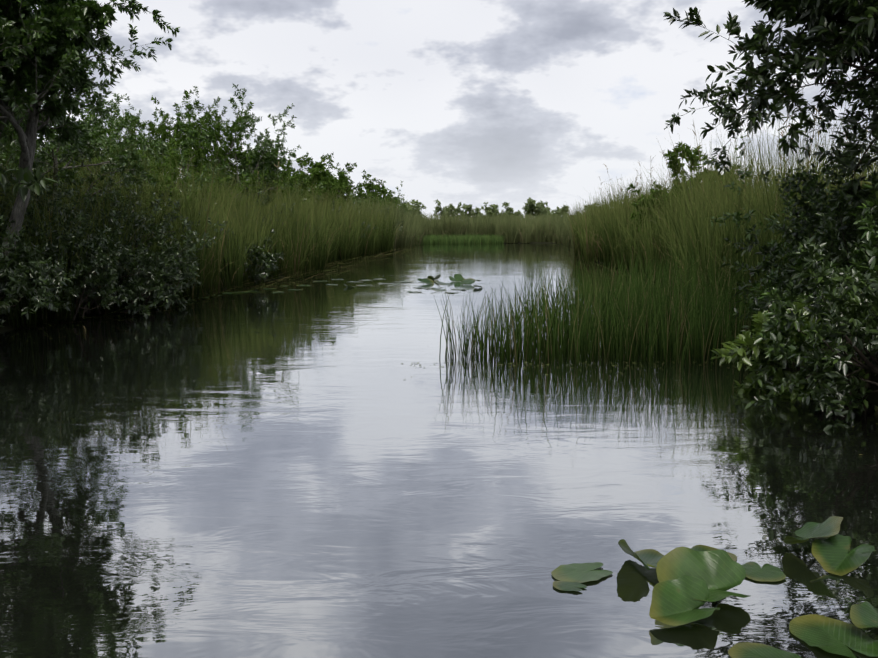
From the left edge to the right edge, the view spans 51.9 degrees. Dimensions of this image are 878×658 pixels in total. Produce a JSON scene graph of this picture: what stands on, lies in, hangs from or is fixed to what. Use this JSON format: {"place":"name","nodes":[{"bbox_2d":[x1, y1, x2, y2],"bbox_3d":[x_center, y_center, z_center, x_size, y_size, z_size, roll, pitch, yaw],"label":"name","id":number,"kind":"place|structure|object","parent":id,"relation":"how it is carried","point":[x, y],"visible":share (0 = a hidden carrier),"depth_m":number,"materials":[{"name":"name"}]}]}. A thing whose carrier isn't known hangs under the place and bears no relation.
{"place":"outdoors","nodes":[
{"label":"outdoors","id":0,"kind":"place"},
{"bbox_2d":[0,243,877,657],"bbox_3d":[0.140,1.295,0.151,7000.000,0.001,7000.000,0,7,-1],"label":"water","id":1,"kind":"structure","parent":0,"point":[316,471],"depth_m":4.54,"materials":[{"name":"grey liquid"}]},
{"bbox_2d":[186,274,482,300],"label":"lily","id":2,"kind":"object","parent":1,"relation":"on","point":[458,277],"visible":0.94,"depth_m":18.74,"materials":[{"name":"green plant"}]},
{"bbox_2d":[44,245,679,331],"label":"fallen stems","id":3,"kind":"object","parent":1,"relation":"on","point":[317,278],"visible":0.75,"depth_m":19.80,"materials":[{"name":"plant"}]},
{"bbox_2d":[1,251,877,454],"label":"flecks","id":4,"kind":"object","parent":1,"relation":"on","point":[540,365],"visible":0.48,"depth_m":8.25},
{"bbox_2d":[418,234,506,243],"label":"marsh grass","id":5,"kind":"structure","parent":1,"relation":"on","point":[465,239],"depth_m":53.24,"materials":[{"name":"green plant"}]},
{"bbox_2d":[435,216,808,369],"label":"reeds","id":6,"kind":"object","parent":1,"relation":"on","point":[693,318],"visible":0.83,"depth_m":8.86,"materials":[{"name":"green plant"}]},
{"bbox_2d":[551,516,877,657],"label":"lily","id":7,"kind":"object","parent":1,"relation":"on","point":[686,576],"visible":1,"depth_m":3.15,"materials":[{"name":"green plant"}]},
{"bbox_2d":[571,535,850,645],"bbox_3d":[1.036,0.856,3.107,1.248,0.161,1.075,0,7,-1],"label":"lily","id":8,"kind":"object","parent":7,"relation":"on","point":[712,587],"visible":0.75,"depth_m":3.14,"materials":[{"name":"green plant"}]},
{"bbox_2d":[600,82,873,218],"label":"stalks","id":9,"kind":"object","parent":1,"relation":"on","point":[751,154],"visible":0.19,"depth_m":15.55,"materials":[{"name":"green plant"}]},
{"bbox_2d":[711,292,876,402],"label":"bush","id":10,"kind":"object","parent":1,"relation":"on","point":[745,339],"depth_m":6.59,"materials":[{"name":"green plant"}]},
{"bbox_2d":[745,236,877,430],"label":"bush","id":11,"kind":"object","parent":1,"relation":"on","point":[846,321],"depth_m":5.73,"materials":[{"name":"green plant"}]},
{"bbox_2d":[750,181,877,404],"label":"bush","id":12,"kind":"object","parent":1,"relation":"on","point":[860,252],"depth_m":6.37,"materials":[{"name":"green plant"}]},
{"bbox_2d":[0,233,877,406],"bbox_3d":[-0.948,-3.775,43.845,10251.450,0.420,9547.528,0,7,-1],"label":"ground","id":13,"kind":"structure","parent":0,"point":[872,397],"depth_m":10.84,"materials":[{"name":"brown soil"}]},
{"bbox_2d":[0,121,58,203],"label":"tree","id":14,"kind":"object","parent":13,"relation":"on","point":[22,175],"visible":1,"depth_m":7.88,"materials":[{"name":"green plant"}]},
{"bbox_2d":[0,236,69,320],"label":"bush","id":15,"kind":"object","parent":13,"relation":"on","point":[11,266],"depth_m":10.75,"materials":[{"name":"green plant"}]},
{"bbox_2d":[0,214,76,326],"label":"bush","id":16,"kind":"object","parent":13,"relation":"on","point":[20,285],"depth_m":9.11,"materials":[{"name":"green plant"}]},
{"bbox_2d":[0,142,89,311],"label":"bush","id":17,"kind":"object","parent":13,"relation":"on","point":[35,165],"depth_m":12.01,"materials":[{"name":"green plant"}]},
{"bbox_2d":[0,119,93,189],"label":"bush","id":18,"kind":"object","parent":13,"relation":"on","point":[65,151],"depth_m":17.17,"materials":[{"name":"green plant"}]},
{"bbox_2d":[0,134,96,222],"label":"shrub","id":19,"kind":"object","parent":13,"relation":"on","point":[14,164],"depth_m":14.69,"materials":[{"name":"green plant"}]},
{"bbox_2d":[0,200,128,320],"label":"bush","id":20,"kind":"object","parent":13,"relation":"on","point":[28,255],"depth_m":11.25,"materials":[{"name":"green plant"}]},
{"bbox_2d":[45,123,101,196],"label":"bush","id":21,"kind":"object","parent":13,"relation":"on","point":[94,160],"depth_m":19.21,"materials":[{"name":"green plant"}]},
{"bbox_2d":[9,101,139,173],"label":"bush","id":22,"kind":"object","parent":13,"relation":"on","point":[99,128],"depth_m":22.29,"materials":[{"name":"green plant"}]},
{"bbox_2d":[6,127,153,243],"bbox_3d":[-5.740,-1.581,13.441,2.806,2.825,2.805,0,7,-1],"label":"bush","id":23,"kind":"object","parent":13,"relation":"on","point":[74,159],"visible":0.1,"depth_m":13.07,"materials":[{"name":"green plant"}]},
{"bbox_2d":[0,56,160,228],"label":"bush","id":24,"kind":"object","parent":13,"relation":"on","point":[86,141],"depth_m":14.01,"materials":[{"name":"green plant"}]},
{"bbox_2d":[0,169,170,315],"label":"bush","id":25,"kind":"object","parent":13,"relation":"on","point":[69,243],"depth_m":11.65,"materials":[{"name":"green plant"}]},
{"bbox_2d":[42,107,131,174],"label":"bush","id":26,"kind":"object","parent":13,"relation":"on","point":[109,124],"depth_m":26.16,"materials":[{"name":"green plant"}]},
{"bbox_2d":[0,0,179,296],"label":"tree","id":27,"kind":"object","parent":13,"relation":"on","point":[51,51],"depth_m":10.52,"materials":[{"name":"green plant"}]},
{"bbox_2d":[16,129,203,241],"bbox_3d":[-6.609,-2.205,16.897,4.492,2.938,4.004,0,7,-1],"label":"shrub","id":28,"kind":"object","parent":13,"relation":"on","point":[172,163],"depth_m":16.57,"materials":[{"name":"green plant"}]},
{"bbox_2d":[5,161,231,310],"bbox_3d":[-5.031,-1.339,13.196,2.163,2.254,3.405,5,9,37],"label":"bush","id":29,"kind":"object","parent":13,"relation":"on","point":[127,180],"depth_m":13.14,"materials":[{"name":"green plant"}]},
{"bbox_2d":[70,178,169,254],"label":"bush","id":30,"kind":"object","parent":13,"relation":"on","point":[82,203],"depth_m":14.09,"materials":[{"name":"green plant"}]},
{"bbox_2d":[83,109,179,194],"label":"bush","id":31,"kind":"object","parent":13,"relation":"on","point":[162,146],"depth_m":22.17,"materials":[{"name":"green plant"}]},
{"bbox_2d":[46,217,217,318],"bbox_3d":[-4.247,-0.880,12.560,2.428,1.371,2.220,0,7,-1],"label":"bush","id":32,"kind":"object","parent":13,"relation":"on","point":[188,255],"depth_m":12.27,"materials":[{"name":"green plant"}]},
{"bbox_2d":[88,93,194,170],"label":"bush","id":33,"kind":"object","parent":13,"relation":"on","point":[114,106],"depth_m":29.48,"materials":[{"name":"green plant"}]},
{"bbox_2d":[94,118,220,216],"bbox_3d":[-6.708,-2.834,19.947,3.905,3.446,3.909,0,7,-1],"label":"shrub","id":34,"kind":"object","parent":13,"relation":"on","point":[148,146],"depth_m":19.31,"materials":[{"name":"green plant"}]},
{"bbox_2d":[116,237,203,309],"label":"bush","id":35,"kind":"object","parent":13,"relation":"on","point":[168,280],"depth_m":13.41,"materials":[{"name":"green plant"}]},
{"bbox_2d":[0,114,348,328],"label":"tall grass","id":36,"kind":"structure","parent":13,"relation":"on","point":[300,255],"depth_m":15.78,"materials":[{"name":"green plant"}]},
{"bbox_2d":[126,107,232,193],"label":"bush","id":37,"kind":"object","parent":13,"relation":"on","point":[172,121],"visible":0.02,"depth_m":33.57,"materials":[{"name":"green plant"}]},
{"bbox_2d":[112,150,247,216],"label":"shrub","id":38,"kind":"object","parent":13,"relation":"on","point":[204,174],"depth_m":22.41,"materials":[{"name":"green plant"}]},
{"bbox_2d":[135,86,241,186],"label":"bush","id":39,"kind":"object","parent":13,"relation":"on","point":[186,113],"depth_m":30.29,"materials":[{"name":"green plant"}]},
{"bbox_2d":[129,121,259,206],"bbox_3d":[-6.501,-3.562,24.408,3.282,3.859,2.523,0,7,-1],"label":"bush","id":40,"kind":"object","parent":13,"relation":"on","point":[199,153],"depth_m":23.91,"materials":[{"name":"green plant"}]},
{"bbox_2d":[176,161,221,189],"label":"shrub","id":41,"kind":"object","parent":13,"relation":"on","point":[217,169],"depth_m":25.34,"materials":[{"name":"green plant"}]},
{"bbox_2d":[164,112,251,200],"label":"bush","id":42,"kind":"object","parent":13,"relation":"on","point":[193,134],"depth_m":26.38,"materials":[{"name":"green plant"}]},
{"bbox_2d":[200,154,240,179],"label":"bush","id":43,"kind":"object","parent":13,"relation":"on","point":[225,161],"depth_m":37.35,"materials":[{"name":"green plant"}]},
{"bbox_2d":[166,99,275,189],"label":"bush","id":44,"kind":"object","parent":13,"relation":"on","point":[216,148],"depth_m":29.15,"materials":[{"name":"green plant"}]},
{"bbox_2d":[199,208,283,283],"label":"bush","id":45,"kind":"object","parent":13,"relation":"on","point":[267,259],"depth_m":18.15,"materials":[{"name":"green plant"}]},
{"bbox_2d":[213,84,297,197],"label":"bush","id":46,"kind":"object","parent":13,"relation":"on","point":[258,154],"depth_m":29.14,"materials":[{"name":"green plant"}]},
{"bbox_2d":[229,128,294,186],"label":"bush","id":47,"kind":"object","parent":13,"relation":"on","point":[276,154],"depth_m":34.50,"materials":[{"name":"green plant"}]},
{"bbox_2d":[228,103,308,197],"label":"bush","id":48,"kind":"object","parent":13,"relation":"on","point":[281,160],"depth_m":32.07,"materials":[{"name":"green plant"}]},
{"bbox_2d":[220,153,326,212],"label":"shrub","id":49,"kind":"object","parent":13,"relation":"on","point":[285,175],"depth_m":29.37,"materials":[{"name":"green plant"}]},
{"bbox_2d":[233,188,315,252],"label":"bush","id":50,"kind":"object","parent":13,"relation":"on","point":[266,198],"visible":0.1,"depth_m":22.47,"materials":[{"name":"green plant"}]},
{"bbox_2d":[179,163,391,225],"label":"stalks","id":51,"kind":"object","parent":13,"relation":"on","point":[259,182],"visible":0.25,"depth_m":22.25,"materials":[{"name":"green plant"}]},
{"bbox_2d":[257,165,323,205],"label":"shrub","id":52,"kind":"object","parent":13,"relation":"on","point":[322,187],"depth_m":30.64,"materials":[{"name":"green plant"}]},
{"bbox_2d":[177,163,408,269],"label":"tall grass","id":53,"kind":"structure","parent":13,"relation":"on","point":[375,241],"depth_m":30.00,"materials":[{"name":"green plant"}]},
{"bbox_2d":[276,162,310,183],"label":"bush","id":54,"kind":"object","parent":13,"relation":"on","point":[294,172],"visible":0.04,"depth_m":47.25,"materials":[{"name":"green plant"}]},
{"bbox_2d":[288,152,331,196],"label":"bush","id":55,"kind":"object","parent":13,"relation":"on","point":[304,164],"depth_m":40.05,"materials":[{"name":"green plant"}]},
{"bbox_2d":[296,158,345,208],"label":"bush","id":56,"kind":"object","parent":13,"relation":"on","point":[321,175],"depth_m":37.31,"materials":[{"name":"green plant"}]},
{"bbox_2d":[309,153,356,209],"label":"bush","id":57,"kind":"object","parent":13,"relation":"on","point":[342,176],"depth_m":43.53,"materials":[{"name":"green plant"}]},
{"bbox_2d":[332,163,356,206],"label":"bush","id":58,"kind":"object","parent":13,"relation":"on","point":[348,165],"visible":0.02,"depth_m":46.85,"materials":[{"name":"green plant"}]},
{"bbox_2d":[335,168,354,203],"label":"bush","id":59,"kind":"object","parent":13,"relation":"on","point":[347,170],"visible":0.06,"depth_m":50.93,"materials":[{"name":"green plant"}]},
{"bbox_2d":[313,183,376,222],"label":"shrub","id":60,"kind":"object","parent":13,"relation":"on","point":[358,208],"depth_m":38.78,"materials":[{"name":"green plant"}]},
{"bbox_2d":[330,200,377,237],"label":"bush","id":61,"kind":"object","parent":13,"relation":"on","point":[352,223],"visible":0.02,"depth_m":32.86,"materials":[{"name":"green plant"}]},
{"bbox_2d":[345,181,375,205],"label":"bush","id":62,"kind":"object","parent":13,"relation":"on","point":[359,189],"visible":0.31,"depth_m":54.07,"materials":[{"name":"green plant"}]},
{"bbox_2d":[354,169,385,202],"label":"bush","id":63,"kind":"object","parent":13,"relation":"on","point":[368,185],"depth_m":59.58,"materials":[{"name":"green plant"}]},
{"bbox_2d":[350,181,405,216],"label":"shrub","id":64,"kind":"object","parent":13,"relation":"on","point":[374,188],"visible":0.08,"depth_m":50.93,"materials":[{"name":"green plant"}]},
{"bbox_2d":[338,188,430,250],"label":"tall grass","id":65,"kind":"structure","parent":13,"relation":"on","point":[407,236],"depth_m":42.80,"materials":[{"name":"green plant"}]},
{"bbox_2d":[371,183,404,201],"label":"bush","id":66,"kind":"object","parent":13,"relation":"on","point":[385,192],"visible":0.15,"depth_m":58.15,"materials":[{"name":"green plant"}]},
{"bbox_2d":[374,193,408,215],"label":"shrub","id":67,"kind":"object","parent":13,"relation":"on","point":[396,202],"visible":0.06,"depth_m":55.72,"materials":[{"name":"green plant"}]},
{"bbox_2d":[398,202,411,214],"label":"bush","id":68,"kind":"object","parent":13,"relation":"on","point":[408,206],"depth_m":65.71,"materials":[{"name":"green plant"}]},
{"bbox_2d":[404,199,427,219],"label":"bush","id":69,"kind":"object","parent":13,"relation":"on","point":[416,203],"visible":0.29,"depth_m":68.61,"materials":[{"name":"green plant"}]},
{"bbox_2d":[433,199,449,219],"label":"tree","id":70,"kind":"object","parent":13,"relation":"on","point":[439,209],"visible":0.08,"depth_m":72.63,"materials":[{"name":"green plant"}]},
{"bbox_2d":[443,202,472,221],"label":"tree","id":71,"kind":"object","parent":13,"relation":"on","point":[451,210],"visible":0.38,"depth_m":66.49,"materials":[{"name":"green plant"}]},
{"bbox_2d":[462,203,484,220],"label":"tree","id":72,"kind":"object","parent":13,"relation":"on","point":[468,208],"visible":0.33,"depth_m":69.45,"materials":[{"name":"green plant"}]},
{"bbox_2d":[477,202,498,218],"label":"tree","id":73,"kind":"object","parent":13,"relation":"on","point":[489,210],"visible":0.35,"depth_m":68.50,"materials":[{"name":"green plant"}]},
{"bbox_2d":[403,211,581,242],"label":"reeds","id":74,"kind":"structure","parent":13,"relation":"on","point":[518,228],"depth_m":54.72,"materials":[{"name":"green plant"}]},
{"bbox_2d":[485,204,503,219],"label":"tree","id":75,"kind":"object","parent":13,"relation":"on","point":[498,213],"visible":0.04,"depth_m":70.54,"materials":[{"name":"green plant"}]},
{"bbox_2d":[501,202,522,218],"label":"tree","id":76,"kind":"object","parent":13,"relation":"on","point":[509,211],"visible":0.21,"depth_m":69.41,"materials":[{"name":"green plant"}]},
{"bbox_2d":[522,197,549,220],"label":"tree","id":77,"kind":"object","parent":13,"relation":"on","point":[530,207],"depth_m":65.60,"materials":[{"name":"green plant"}]},
{"bbox_2d":[543,206,555,217],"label":"tree","id":78,"kind":"object","parent":13,"relation":"on","point":[547,210],"visible":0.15,"depth_m":69.76,"materials":[{"name":"green plant"}]},
{"bbox_2d":[551,205,568,216],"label":"tree","id":79,"kind":"object","parent":13,"relation":"on","point":[558,211],"visible":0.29,"depth_m":72.55,"materials":[{"name":"green plant"}]},
{"bbox_2d":[553,191,636,248],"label":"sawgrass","id":80,"kind":"object","parent":13,"relation":"on","point":[566,237],"visible":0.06,"depth_m":47.27,"materials":[{"name":"green plant"}]},
{"bbox_2d":[652,163,688,195],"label":"bush","id":81,"kind":"object","parent":13,"relation":"on","point":[675,180],"visible":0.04,"depth_m":36.29,"materials":[{"name":"green plant"}]},
{"bbox_2d":[627,142,728,238],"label":"bush","id":82,"kind":"object","parent":13,"relation":"on","point":[672,156],"depth_m":21.52,"materials":[{"name":"green plant"}]},
{"bbox_2d":[562,168,870,267],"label":"tall grass","id":83,"kind":"structure","parent":13,"relation":"on","point":[590,231],"depth_m":27.35,"materials":[{"name":"green plant"}]},
{"bbox_2d":[689,145,758,198],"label":"bush","id":84,"kind":"object","parent":13,"relation":"on","point":[705,159],"visible":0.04,"depth_m":24.35,"materials":[{"name":"green plant"}]},
{"bbox_2d":[601,87,877,328],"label":"tall grass","id":85,"kind":"structure","parent":13,"relation":"on","point":[697,227],"depth_m":12.58,"materials":[{"name":"green plant"}]},
{"bbox_2d":[663,0,877,251],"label":"tree","id":86,"kind":"object","parent":13,"relation":"on","point":[852,15],"depth_m":6.83,"materials":[{"name":"green plant"}]},
{"bbox_2d":[710,135,877,312],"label":"bush","id":87,"kind":"object","parent":13,"relation":"on","point":[747,215],"depth_m":8.18,"materials":[{"name":"green plant"}]},
{"bbox_2d":[720,76,877,365],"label":"bush","id":88,"kind":"object","parent":13,"relation":"on","point":[773,252],"depth_m":8.16,"materials":[{"name":"green plant"}]},
{"bbox_2d":[744,192,875,318],"bbox_3d":[3.921,-0.609,8.822,2.017,1.646,2.258,0,7,-1],"label":"bush","id":89,"kind":"object","parent":13,"relation":"on","point":[780,253],"depth_m":8.59,"materials":[{"name":"green plant"}]},
{"bbox_2d":[758,105,877,298],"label":"bush","id":90,"kind":"object","parent":13,"relation":"on","point":[846,218],"depth_m":7.67,"materials":[{"name":"green plant"}]},
{"bbox_2d":[761,158,877,353],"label":"bush","id":91,"kind":"object","parent":13,"relation":"on","point":[829,252],"depth_m":7.73,"materials":[{"name":"green plant"}]},
{"bbox_2d":[792,162,877,273],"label":"bush","id":92,"kind":"object","parent":13,"relation":"on","point":[850,169],"visible":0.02,"depth_m":7.03,"materials":[{"name":"green plant"}]},
{"bbox_2d":[796,250,877,419],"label":"bush","id":93,"kind":"object","parent":13,"relation":"on","point":[869,286],"depth_m":5.75,"materials":[{"name":"green plant"}]},
{"bbox_2d":[810,147,877,285],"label":"bush","id":94,"kind":"object","parent":13,"relation":"on","point":[838,182],"depth_m":7.37,"materials":[{"name":"green plant"}]},
{"bbox_2d":[826,287,876,375],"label":"bush","id":95,"kind":"object","parent":13,"relation":"on","point":[861,332],"depth_m":6.37,"materials":[{"name":"green plant"}]},
{"bbox_2d":[25,0,877,219],"label":"sky","id":96,"kind":"structure","parent":0,"point":[473,102],"materials":[{"name":"white"}]}
]}

